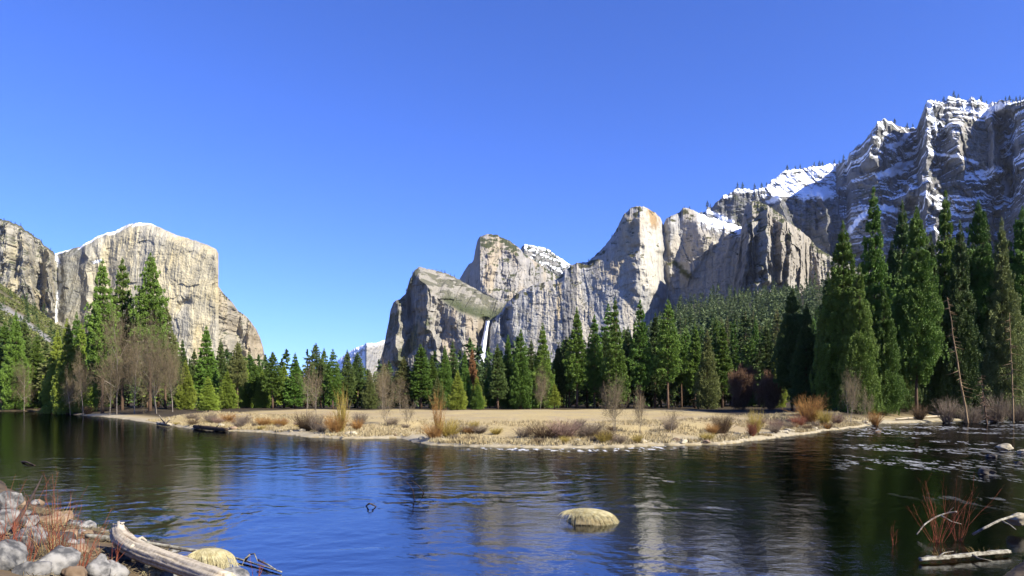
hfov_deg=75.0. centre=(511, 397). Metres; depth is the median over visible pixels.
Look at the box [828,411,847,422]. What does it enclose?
shrub
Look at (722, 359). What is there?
conifer
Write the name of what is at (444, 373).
conifer
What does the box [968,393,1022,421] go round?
shrub
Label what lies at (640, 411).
bare tree
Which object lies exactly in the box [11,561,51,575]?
rock
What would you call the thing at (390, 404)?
bare tree
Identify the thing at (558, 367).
conifer
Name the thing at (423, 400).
conifer
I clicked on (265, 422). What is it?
shrub
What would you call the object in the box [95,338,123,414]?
bare tree
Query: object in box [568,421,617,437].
shrub
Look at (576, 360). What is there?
conifer
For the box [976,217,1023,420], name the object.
conifer
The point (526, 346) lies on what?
conifer
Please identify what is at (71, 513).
rock
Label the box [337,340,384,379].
mountain
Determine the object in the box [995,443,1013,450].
rock
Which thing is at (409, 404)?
conifer
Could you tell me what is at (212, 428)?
drift log
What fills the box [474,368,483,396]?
conifer
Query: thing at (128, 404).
conifer
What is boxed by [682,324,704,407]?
conifer
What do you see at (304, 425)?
shrub
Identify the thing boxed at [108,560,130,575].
rock
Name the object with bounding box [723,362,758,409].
bush
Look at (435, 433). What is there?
shrub
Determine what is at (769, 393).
bush
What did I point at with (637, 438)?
shrub
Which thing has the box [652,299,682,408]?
conifer
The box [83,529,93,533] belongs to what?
rock
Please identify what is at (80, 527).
plant litter
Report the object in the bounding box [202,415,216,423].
shrub
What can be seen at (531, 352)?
conifer
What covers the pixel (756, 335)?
conifer
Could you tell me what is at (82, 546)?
rock
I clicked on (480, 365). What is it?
forest
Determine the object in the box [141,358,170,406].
conifer
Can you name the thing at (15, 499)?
rock
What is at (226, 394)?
conifer
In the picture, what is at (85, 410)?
shrub
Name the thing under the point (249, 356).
conifer
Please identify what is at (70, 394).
bare tree
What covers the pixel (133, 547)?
driftwood log
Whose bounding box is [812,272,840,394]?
conifer
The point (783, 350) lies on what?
conifer
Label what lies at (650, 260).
cliff wall
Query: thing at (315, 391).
bare tree
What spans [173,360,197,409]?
conifer
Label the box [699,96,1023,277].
snowy ridge
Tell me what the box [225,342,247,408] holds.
conifer
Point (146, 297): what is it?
conifer
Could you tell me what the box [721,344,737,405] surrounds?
conifer
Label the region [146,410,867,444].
grass
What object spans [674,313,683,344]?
conifer
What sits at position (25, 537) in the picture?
rock
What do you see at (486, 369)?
conifer
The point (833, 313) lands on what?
conifer
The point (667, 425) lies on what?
shrub
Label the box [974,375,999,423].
dead tree
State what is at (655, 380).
conifer
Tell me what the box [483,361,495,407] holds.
conifer
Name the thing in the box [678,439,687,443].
rock
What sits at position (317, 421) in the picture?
shrub
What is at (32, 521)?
rock
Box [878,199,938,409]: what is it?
conifer
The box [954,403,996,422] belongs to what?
shrub
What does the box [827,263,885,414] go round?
conifer
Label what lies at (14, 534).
red shoots
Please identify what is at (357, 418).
shrub
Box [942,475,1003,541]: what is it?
red shoots
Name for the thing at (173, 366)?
bare tree
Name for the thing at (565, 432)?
shrub
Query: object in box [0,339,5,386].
conifer
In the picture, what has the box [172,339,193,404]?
conifer
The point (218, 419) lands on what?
shrub
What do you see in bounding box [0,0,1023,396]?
sky
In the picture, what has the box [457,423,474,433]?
shrub
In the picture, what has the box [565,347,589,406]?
conifer
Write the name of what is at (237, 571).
rock
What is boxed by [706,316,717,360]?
conifer
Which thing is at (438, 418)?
shrub
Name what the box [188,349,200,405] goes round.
conifer
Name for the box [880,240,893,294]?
conifer
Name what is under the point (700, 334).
conifer
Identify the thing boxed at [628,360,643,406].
conifer
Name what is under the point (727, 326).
conifer
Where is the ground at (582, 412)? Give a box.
[0,290,1023,575]
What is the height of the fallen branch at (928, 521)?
0.722 m
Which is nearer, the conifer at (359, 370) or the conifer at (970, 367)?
the conifer at (970, 367)
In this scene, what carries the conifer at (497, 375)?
on the ground at (582, 412)
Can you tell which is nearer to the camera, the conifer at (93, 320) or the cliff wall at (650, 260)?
the conifer at (93, 320)
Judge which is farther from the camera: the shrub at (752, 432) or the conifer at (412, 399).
the conifer at (412, 399)
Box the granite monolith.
[55,223,218,372]
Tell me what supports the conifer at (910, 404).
on the ground at (582, 412)
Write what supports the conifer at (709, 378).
on the ground at (582, 412)
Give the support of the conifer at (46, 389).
on the ground at (582, 412)
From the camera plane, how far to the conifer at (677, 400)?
192.18 m
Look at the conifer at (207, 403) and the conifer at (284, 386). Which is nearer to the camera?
the conifer at (207, 403)
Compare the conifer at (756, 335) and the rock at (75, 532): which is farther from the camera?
the conifer at (756, 335)
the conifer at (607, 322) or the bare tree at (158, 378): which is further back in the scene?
the conifer at (607, 322)
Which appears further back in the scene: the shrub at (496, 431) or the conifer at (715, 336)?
the conifer at (715, 336)
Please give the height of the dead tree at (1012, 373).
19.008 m
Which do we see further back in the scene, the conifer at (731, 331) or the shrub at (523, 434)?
the conifer at (731, 331)
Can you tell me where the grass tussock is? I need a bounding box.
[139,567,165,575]
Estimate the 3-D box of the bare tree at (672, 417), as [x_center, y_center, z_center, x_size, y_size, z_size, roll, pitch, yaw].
[15.007,1.853,61.837,2.137,3.261,2.008,0,0,34]
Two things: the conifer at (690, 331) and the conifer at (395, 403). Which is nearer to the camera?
the conifer at (395, 403)
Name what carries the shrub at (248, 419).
on the ground at (582, 412)
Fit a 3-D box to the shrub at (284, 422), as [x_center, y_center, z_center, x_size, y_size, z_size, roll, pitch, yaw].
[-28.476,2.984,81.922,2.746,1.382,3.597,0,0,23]
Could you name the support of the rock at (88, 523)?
on the ground at (582, 412)
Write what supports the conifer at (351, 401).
on the ground at (582, 412)
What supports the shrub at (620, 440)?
on the ground at (582, 412)
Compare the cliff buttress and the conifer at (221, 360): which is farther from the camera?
the cliff buttress
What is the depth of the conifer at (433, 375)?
173.49 m
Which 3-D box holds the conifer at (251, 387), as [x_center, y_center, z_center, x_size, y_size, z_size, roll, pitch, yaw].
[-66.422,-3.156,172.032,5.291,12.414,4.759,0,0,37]
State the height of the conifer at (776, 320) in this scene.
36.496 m
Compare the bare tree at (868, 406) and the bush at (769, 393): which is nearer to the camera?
the bare tree at (868, 406)
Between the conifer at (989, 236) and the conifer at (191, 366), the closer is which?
the conifer at (989, 236)
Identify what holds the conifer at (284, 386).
on the ground at (582, 412)
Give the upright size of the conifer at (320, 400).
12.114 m
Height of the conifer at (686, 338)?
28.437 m
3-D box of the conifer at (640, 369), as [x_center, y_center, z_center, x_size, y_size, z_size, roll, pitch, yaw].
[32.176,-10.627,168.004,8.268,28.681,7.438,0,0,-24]
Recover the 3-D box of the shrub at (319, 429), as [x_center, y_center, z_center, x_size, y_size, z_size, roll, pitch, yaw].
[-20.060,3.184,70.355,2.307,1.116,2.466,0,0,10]
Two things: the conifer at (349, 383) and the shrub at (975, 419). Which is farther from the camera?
the conifer at (349, 383)
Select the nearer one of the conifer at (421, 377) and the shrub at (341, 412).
the shrub at (341, 412)
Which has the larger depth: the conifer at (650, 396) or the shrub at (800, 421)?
the conifer at (650, 396)
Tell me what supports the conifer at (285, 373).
on the ground at (582, 412)
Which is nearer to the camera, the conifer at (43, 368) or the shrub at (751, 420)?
the shrub at (751, 420)
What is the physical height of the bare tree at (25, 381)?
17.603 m
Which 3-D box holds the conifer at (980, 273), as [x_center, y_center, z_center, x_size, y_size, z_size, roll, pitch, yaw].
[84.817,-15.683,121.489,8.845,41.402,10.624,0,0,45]
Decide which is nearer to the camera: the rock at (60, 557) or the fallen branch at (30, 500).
the rock at (60, 557)
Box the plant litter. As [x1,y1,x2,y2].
[1,504,189,575]
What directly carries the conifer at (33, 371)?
on the ground at (582, 412)
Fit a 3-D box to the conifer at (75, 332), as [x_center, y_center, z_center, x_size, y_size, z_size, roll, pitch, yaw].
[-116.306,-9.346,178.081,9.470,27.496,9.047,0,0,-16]
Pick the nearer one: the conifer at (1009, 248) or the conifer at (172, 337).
the conifer at (1009, 248)
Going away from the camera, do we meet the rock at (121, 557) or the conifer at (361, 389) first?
the rock at (121, 557)
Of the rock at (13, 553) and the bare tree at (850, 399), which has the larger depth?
the bare tree at (850, 399)
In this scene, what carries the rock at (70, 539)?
on the ground at (582, 412)
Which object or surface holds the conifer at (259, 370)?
on the ground at (582, 412)
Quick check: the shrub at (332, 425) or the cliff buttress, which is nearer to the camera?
the shrub at (332, 425)
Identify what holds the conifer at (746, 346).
on the ground at (582, 412)
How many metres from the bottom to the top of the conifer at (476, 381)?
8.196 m
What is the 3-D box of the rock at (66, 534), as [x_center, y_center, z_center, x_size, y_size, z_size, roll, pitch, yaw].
[-10.837,3.417,15.906,0.607,0.384,0.688,0,0,-13]
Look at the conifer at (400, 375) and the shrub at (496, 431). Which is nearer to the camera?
the shrub at (496, 431)
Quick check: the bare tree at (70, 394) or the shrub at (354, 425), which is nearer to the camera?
the shrub at (354, 425)
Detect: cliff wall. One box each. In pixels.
[0,219,54,321]
[489,206,741,366]
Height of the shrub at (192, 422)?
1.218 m
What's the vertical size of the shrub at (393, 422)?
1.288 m
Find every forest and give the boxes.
[0,288,649,407]
[621,265,1023,347]
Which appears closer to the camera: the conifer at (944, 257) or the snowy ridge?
the conifer at (944, 257)
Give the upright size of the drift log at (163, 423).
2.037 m
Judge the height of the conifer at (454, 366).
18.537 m
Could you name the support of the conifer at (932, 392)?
on the ground at (582, 412)
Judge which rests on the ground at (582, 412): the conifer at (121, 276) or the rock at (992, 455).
the conifer at (121, 276)
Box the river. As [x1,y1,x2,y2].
[0,411,1023,575]
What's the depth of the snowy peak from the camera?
4522.54 m
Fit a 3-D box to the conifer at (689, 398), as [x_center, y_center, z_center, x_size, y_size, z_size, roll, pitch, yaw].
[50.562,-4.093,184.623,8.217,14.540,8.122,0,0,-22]
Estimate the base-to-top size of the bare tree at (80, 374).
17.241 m
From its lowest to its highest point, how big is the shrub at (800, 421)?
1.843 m
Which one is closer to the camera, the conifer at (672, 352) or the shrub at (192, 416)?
the shrub at (192, 416)
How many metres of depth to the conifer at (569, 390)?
180.77 m
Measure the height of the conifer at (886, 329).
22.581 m
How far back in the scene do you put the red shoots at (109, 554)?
12.48 m
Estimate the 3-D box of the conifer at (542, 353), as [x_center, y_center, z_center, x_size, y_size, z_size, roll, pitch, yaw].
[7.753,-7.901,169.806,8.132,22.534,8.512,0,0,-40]
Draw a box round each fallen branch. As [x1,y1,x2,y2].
[13,475,42,525]
[84,534,281,572]
[916,507,959,534]
[972,513,1020,535]
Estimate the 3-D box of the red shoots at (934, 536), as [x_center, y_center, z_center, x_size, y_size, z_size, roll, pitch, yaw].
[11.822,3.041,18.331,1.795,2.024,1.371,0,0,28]
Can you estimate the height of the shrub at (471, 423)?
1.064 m
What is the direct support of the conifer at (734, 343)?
on the ground at (582, 412)
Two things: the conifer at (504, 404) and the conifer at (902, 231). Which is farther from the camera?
the conifer at (504, 404)
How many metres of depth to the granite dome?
2858.37 m
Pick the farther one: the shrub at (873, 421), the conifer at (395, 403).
the conifer at (395, 403)
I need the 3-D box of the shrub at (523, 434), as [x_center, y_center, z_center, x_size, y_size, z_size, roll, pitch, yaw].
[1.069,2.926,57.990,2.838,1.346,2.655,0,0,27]
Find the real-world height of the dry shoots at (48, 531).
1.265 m
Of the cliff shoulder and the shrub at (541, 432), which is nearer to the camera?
the shrub at (541, 432)
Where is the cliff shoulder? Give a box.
[376,267,505,383]
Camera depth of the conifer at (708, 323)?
271.04 m
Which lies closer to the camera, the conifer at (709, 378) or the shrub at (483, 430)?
the shrub at (483, 430)
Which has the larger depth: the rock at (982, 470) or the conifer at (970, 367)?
the conifer at (970, 367)
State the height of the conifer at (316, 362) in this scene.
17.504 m
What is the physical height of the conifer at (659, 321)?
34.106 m
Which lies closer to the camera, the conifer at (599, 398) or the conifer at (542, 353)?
the conifer at (542, 353)
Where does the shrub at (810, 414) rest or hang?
on the ground at (582, 412)
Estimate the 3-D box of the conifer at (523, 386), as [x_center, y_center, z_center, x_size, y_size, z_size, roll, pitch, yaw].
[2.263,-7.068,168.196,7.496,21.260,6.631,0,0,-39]
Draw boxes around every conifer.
[0,311,34,409]
[0,322,13,391]
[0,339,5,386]
[18,316,31,357]
[18,334,46,407]
[32,345,54,388]
[34,339,50,398]
[37,329,69,413]
[50,318,86,413]
[62,323,100,412]
[66,312,81,359]
[83,258,121,413]
[83,313,114,406]
[106,258,139,409]
[106,355,134,407]
[112,324,134,407]
[126,324,139,405]
[127,356,145,406]
[128,252,170,410]
[137,341,157,407]
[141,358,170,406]
[151,305,180,408]
[163,335,187,407]
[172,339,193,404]
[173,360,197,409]
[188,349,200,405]
[193,325,221,395]
[194,376,221,410]
[214,340,232,399]
[216,370,241,408]
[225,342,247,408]
[235,367,253,407]
[243,352,255,378]
[245,362,262,402]
[250,364,264,407]
[251,370,271,407]
[260,351,285,408]
[274,365,292,407]
[279,368,301,407]
[282,353,308,408]
[298,366,314,406]
[304,383,318,406]
[306,343,326,407]
[309,386,331,407]
[315,348,331,407]
[321,349,343,408]
[321,390,338,406]
[339,350,357,407]
[345,388,362,407]
[351,363,367,407]
[352,352,366,407]
[357,369,381,408]
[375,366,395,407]
[387,380,401,407]
[390,356,414,407]
[391,365,415,407]
[403,376,418,407]
[405,344,433,408]
[419,380,430,407]
[423,360,441,404]
[427,376,447,408]
[434,346,454,407]
[446,341,460,403]
[446,370,468,409]
[456,350,471,407]
[468,347,478,389]
[468,377,486,407]
[469,384,486,409]
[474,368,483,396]
[481,366,487,401]
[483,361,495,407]
[484,344,509,408]
[499,335,516,408]
[506,329,534,408]
[518,342,530,407]
[526,322,558,407]
[526,339,537,405]
[546,383,562,409]
[550,344,567,407]
[552,342,567,407]
[557,336,575,407]
[561,336,572,407]
[562,308,590,407]
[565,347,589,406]
[578,352,596,407]
[581,314,606,407]
[583,351,603,406]
[593,330,613,407]
[596,349,612,407]
[598,297,631,404]
[599,303,615,352]
[621,326,634,407]
[625,300,656,406]
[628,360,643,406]
[631,341,657,406]
[641,350,661,406]
[644,312,666,407]
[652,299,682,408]
[653,316,670,404]
[660,337,678,406]
[666,376,685,406]
[671,336,692,406]
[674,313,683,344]
[675,374,704,406]
[679,325,691,382]
[680,318,687,337]
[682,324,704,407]
[687,323,693,353]
[693,329,721,408]
[698,325,704,342]
[702,310,717,343]
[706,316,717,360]
[709,318,726,405]
[713,324,736,407]
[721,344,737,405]
[724,316,730,348]
[725,319,744,403]
[728,321,733,341]
[736,308,751,360]
[741,339,750,365]
[743,337,764,406]
[746,316,759,402]
[747,309,755,338]
[750,337,768,406]
[757,323,773,378]
[769,308,781,343]
[769,346,787,407]
[770,288,807,410]
[783,302,824,409]
[809,220,888,411]
[811,316,816,332]
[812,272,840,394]
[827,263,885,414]
[856,186,906,391]
[873,288,912,415]
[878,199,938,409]
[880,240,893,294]
[881,206,949,415]
[889,314,927,411]
[918,231,957,414]
[932,336,964,412]
[933,190,955,389]
[933,220,994,418]
[958,199,1004,374]
[973,211,994,286]
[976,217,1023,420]
[1002,240,1017,281]
[1004,206,1023,392]
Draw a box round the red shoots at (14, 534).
[0,498,49,561]
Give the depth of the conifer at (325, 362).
177.72 m
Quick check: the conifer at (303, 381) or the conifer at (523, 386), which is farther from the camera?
the conifer at (303, 381)
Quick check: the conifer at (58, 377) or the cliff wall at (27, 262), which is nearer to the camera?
the conifer at (58, 377)
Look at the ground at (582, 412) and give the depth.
98.48 m
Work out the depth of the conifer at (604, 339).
179.28 m
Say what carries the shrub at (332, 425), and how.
on the ground at (582, 412)
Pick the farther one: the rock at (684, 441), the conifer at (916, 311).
the conifer at (916, 311)
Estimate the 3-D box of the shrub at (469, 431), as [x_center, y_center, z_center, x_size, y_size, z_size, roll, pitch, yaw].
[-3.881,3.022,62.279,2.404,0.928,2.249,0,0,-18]
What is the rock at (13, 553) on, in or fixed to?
on the ground at (582, 412)
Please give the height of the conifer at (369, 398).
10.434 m
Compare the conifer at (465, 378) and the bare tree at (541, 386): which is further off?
the conifer at (465, 378)
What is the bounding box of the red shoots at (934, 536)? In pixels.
[909,480,974,542]
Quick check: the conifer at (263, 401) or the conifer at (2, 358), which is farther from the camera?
the conifer at (2, 358)
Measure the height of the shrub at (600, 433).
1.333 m
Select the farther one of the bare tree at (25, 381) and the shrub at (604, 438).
the bare tree at (25, 381)
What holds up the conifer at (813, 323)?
on the ground at (582, 412)
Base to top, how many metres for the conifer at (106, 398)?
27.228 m
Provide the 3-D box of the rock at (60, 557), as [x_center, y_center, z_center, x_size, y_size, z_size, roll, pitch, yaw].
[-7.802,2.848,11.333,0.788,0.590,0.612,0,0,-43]
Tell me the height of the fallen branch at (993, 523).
0.510 m
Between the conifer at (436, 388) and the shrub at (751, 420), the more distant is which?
the conifer at (436, 388)
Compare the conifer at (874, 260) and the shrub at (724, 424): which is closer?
the shrub at (724, 424)
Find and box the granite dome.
[460,234,559,302]
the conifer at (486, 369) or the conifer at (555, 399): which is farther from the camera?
the conifer at (486, 369)
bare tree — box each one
[10,359,37,408]
[59,365,78,414]
[71,340,94,415]
[89,298,143,414]
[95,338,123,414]
[111,321,150,413]
[129,308,177,413]
[160,326,186,411]
[295,355,317,412]
[306,366,322,409]
[367,357,395,409]
[376,382,397,418]
[390,378,409,407]
[400,393,416,423]
[534,363,550,408]
[594,380,610,401]
[597,374,630,433]
[629,387,648,431]
[661,401,683,432]
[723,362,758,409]
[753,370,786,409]
[839,366,861,421]
[857,385,874,422]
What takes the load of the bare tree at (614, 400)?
on the ground at (582, 412)
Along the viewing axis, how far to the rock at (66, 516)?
19.44 m
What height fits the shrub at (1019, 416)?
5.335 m
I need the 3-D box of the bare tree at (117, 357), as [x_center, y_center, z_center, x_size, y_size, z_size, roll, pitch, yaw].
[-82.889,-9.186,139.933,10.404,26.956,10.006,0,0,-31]
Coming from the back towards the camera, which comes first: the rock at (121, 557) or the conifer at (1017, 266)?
the conifer at (1017, 266)
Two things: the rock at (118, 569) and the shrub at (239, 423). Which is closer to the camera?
the rock at (118, 569)
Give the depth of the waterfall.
1932.89 m
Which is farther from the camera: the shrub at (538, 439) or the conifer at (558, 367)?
the conifer at (558, 367)
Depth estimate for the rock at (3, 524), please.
13.55 m
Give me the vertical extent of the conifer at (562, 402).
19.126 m
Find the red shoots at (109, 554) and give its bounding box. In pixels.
[76,535,128,561]
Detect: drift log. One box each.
[156,415,171,425]
[193,424,228,431]
[895,415,939,419]
[918,549,1011,561]
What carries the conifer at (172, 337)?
on the ground at (582, 412)
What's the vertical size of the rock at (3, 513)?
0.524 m
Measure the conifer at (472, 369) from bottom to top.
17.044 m
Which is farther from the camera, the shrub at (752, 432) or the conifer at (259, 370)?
the conifer at (259, 370)
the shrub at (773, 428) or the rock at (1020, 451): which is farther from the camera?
the shrub at (773, 428)
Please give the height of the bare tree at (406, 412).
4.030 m
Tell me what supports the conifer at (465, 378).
on the ground at (582, 412)
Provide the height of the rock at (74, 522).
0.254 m
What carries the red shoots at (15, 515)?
on the ground at (582, 412)
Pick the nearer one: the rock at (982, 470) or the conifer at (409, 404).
the rock at (982, 470)
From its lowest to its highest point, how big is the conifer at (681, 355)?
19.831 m
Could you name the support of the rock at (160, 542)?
on the ground at (582, 412)
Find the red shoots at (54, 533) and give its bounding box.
[17,471,87,552]
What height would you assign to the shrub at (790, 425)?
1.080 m
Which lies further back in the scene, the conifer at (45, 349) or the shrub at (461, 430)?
the conifer at (45, 349)
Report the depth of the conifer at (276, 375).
164.23 m
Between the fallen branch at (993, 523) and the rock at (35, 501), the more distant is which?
the rock at (35, 501)
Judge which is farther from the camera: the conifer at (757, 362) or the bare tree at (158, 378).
the conifer at (757, 362)
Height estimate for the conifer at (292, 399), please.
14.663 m
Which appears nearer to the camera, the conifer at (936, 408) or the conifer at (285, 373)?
the conifer at (936, 408)
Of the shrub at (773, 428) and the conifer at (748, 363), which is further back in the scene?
the conifer at (748, 363)
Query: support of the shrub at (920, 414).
on the ground at (582, 412)
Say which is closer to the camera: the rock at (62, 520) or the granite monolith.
the rock at (62, 520)
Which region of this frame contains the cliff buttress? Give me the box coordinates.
[732,201,869,301]
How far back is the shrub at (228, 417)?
91.73 m
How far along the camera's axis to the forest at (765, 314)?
982.32 m
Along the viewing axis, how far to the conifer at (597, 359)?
171.16 m
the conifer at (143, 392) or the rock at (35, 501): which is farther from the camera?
the conifer at (143, 392)
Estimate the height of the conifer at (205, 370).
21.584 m
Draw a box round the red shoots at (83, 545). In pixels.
[58,501,110,568]
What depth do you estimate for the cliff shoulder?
2026.55 m
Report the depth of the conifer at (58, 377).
158.88 m
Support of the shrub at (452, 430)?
on the ground at (582, 412)
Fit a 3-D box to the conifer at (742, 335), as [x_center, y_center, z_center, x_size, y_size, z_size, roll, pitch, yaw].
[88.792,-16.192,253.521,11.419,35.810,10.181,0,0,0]
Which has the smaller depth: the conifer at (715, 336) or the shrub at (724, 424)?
the shrub at (724, 424)
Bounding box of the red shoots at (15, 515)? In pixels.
[0,474,49,540]
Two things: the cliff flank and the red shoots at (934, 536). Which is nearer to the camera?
the red shoots at (934, 536)
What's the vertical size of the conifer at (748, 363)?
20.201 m
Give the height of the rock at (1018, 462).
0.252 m
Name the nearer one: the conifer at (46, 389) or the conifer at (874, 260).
the conifer at (874, 260)
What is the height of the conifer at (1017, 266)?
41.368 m
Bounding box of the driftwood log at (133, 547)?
[109,521,235,575]
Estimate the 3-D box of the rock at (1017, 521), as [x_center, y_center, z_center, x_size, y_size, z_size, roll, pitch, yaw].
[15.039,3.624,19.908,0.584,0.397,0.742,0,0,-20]
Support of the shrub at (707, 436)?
on the ground at (582, 412)
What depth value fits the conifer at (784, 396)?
176.87 m
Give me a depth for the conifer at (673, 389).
178.38 m
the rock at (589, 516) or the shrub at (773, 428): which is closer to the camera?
the rock at (589, 516)
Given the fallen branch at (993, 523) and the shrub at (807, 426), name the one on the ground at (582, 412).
the shrub at (807, 426)
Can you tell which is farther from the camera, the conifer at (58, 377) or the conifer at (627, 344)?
the conifer at (627, 344)
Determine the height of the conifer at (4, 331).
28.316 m
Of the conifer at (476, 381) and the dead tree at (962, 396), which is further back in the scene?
the conifer at (476, 381)
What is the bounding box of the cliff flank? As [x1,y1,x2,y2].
[219,288,264,368]
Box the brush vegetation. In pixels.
[0,283,63,355]
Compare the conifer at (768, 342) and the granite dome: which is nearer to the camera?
the conifer at (768, 342)
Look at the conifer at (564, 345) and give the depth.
181.69 m
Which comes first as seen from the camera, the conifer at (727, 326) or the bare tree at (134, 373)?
the bare tree at (134, 373)
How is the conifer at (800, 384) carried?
on the ground at (582, 412)
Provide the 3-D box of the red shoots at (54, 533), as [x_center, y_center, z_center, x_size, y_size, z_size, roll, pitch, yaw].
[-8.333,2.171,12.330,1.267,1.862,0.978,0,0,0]
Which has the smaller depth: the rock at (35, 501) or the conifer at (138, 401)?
the rock at (35, 501)
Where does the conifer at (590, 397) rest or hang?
on the ground at (582, 412)
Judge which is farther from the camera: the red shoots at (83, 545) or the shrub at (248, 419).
the shrub at (248, 419)
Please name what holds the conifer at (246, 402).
on the ground at (582, 412)
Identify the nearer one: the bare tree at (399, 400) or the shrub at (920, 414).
the shrub at (920, 414)
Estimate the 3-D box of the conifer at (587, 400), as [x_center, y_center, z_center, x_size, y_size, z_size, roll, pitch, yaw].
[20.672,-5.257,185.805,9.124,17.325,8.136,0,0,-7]
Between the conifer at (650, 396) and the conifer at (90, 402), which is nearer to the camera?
the conifer at (90, 402)
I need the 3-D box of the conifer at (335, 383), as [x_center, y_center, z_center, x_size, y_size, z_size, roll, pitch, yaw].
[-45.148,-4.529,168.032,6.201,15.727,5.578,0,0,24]
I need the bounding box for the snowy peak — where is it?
[521,244,570,275]
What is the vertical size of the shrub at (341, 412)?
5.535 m
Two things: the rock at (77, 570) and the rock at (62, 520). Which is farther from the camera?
the rock at (62, 520)
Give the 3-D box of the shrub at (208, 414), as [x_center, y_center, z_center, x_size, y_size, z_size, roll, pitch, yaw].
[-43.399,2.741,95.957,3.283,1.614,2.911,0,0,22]
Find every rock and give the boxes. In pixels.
[0,490,23,509]
[0,509,26,530]
[0,520,7,537]
[0,539,27,570]
[10,526,47,552]
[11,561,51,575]
[20,515,39,529]
[31,499,39,504]
[35,545,80,575]
[39,515,65,523]
[41,513,72,523]
[46,531,75,541]
[61,565,87,575]
[62,510,73,515]
[63,529,77,537]
[65,538,78,543]
[67,520,79,524]
[70,544,89,553]
[77,520,96,529]
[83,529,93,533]
[86,553,110,575]
[108,549,134,561]
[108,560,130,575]
[135,560,149,567]
[150,540,169,549]
[159,571,176,575]
[187,548,242,568]
[224,567,249,575]
[559,508,619,525]
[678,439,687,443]
[977,467,996,474]
[985,454,996,457]
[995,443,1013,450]
[1007,512,1023,525]
[1013,461,1022,464]
[1016,449,1023,453]
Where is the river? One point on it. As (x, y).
(833, 503)
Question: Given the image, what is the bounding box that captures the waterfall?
[478,321,489,362]
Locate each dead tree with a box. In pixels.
[943,297,973,422]
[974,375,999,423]
[1001,313,1022,422]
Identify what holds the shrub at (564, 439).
on the ground at (582, 412)
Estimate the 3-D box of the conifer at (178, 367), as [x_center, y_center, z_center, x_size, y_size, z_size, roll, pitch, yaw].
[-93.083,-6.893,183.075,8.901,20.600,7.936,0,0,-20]
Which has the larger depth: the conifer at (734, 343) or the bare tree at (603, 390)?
the conifer at (734, 343)
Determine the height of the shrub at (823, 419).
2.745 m
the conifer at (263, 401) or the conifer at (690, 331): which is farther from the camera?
the conifer at (690, 331)
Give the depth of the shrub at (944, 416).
107.59 m
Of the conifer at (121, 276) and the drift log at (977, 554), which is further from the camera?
the conifer at (121, 276)
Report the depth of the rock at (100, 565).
11.70 m
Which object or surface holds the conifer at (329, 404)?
on the ground at (582, 412)
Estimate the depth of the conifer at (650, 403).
184.92 m
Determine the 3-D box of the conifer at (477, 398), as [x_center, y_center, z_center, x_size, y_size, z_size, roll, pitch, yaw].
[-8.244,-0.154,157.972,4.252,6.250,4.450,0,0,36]
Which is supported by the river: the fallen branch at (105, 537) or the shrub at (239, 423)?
the fallen branch at (105, 537)
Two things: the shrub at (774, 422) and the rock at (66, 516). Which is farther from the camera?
the shrub at (774, 422)
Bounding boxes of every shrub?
[72,405,96,413]
[184,413,201,418]
[184,419,198,424]
[201,411,217,420]
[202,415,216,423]
[211,416,225,423]
[215,413,237,421]
[229,418,246,426]
[232,415,253,421]
[252,416,272,425]
[272,417,290,425]
[289,410,319,430]
[306,413,326,430]
[315,410,349,432]
[315,424,327,431]
[333,388,351,431]
[348,419,363,429]
[351,411,370,424]
[384,417,400,425]
[419,423,450,438]
[427,386,446,437]
[431,416,467,437]
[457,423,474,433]
[463,426,475,433]
[465,421,479,427]
[472,424,490,433]
[489,426,502,433]
[508,426,536,437]
[519,422,568,438]
[529,417,595,438]
[531,437,546,442]
[557,436,570,442]
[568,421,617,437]
[587,429,617,440]
[593,431,612,442]
[612,432,627,443]
[631,435,643,442]
[660,418,679,430]
[695,432,722,439]
[703,413,742,433]
[704,422,720,434]
[744,420,759,435]
[746,409,765,432]
[765,417,785,429]
[767,423,784,433]
[781,394,828,423]
[782,422,795,427]
[788,415,809,425]
[803,423,814,428]
[815,408,836,423]
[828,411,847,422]
[862,410,885,424]
[909,404,932,419]
[926,398,962,421]
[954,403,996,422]
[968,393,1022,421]
[1003,399,1023,421]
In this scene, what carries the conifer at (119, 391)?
on the ground at (582, 412)
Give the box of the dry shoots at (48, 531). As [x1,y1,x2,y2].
[23,496,76,554]
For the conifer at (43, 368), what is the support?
on the ground at (582, 412)
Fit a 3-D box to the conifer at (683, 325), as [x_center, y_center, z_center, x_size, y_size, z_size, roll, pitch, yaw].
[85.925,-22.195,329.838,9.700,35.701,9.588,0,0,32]
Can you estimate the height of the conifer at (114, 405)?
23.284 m
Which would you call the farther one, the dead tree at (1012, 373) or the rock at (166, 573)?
the dead tree at (1012, 373)
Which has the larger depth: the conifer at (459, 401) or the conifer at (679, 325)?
the conifer at (679, 325)
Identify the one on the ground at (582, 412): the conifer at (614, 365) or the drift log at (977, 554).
the conifer at (614, 365)
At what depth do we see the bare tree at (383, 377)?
149.84 m
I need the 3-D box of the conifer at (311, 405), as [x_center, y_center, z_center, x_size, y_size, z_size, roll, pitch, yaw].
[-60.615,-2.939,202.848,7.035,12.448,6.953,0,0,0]
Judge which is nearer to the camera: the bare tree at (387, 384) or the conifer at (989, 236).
the conifer at (989, 236)
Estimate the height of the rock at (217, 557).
0.684 m
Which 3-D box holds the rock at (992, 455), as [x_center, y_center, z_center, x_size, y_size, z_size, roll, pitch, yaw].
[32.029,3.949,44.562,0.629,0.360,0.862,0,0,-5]
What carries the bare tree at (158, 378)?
on the ground at (582, 412)

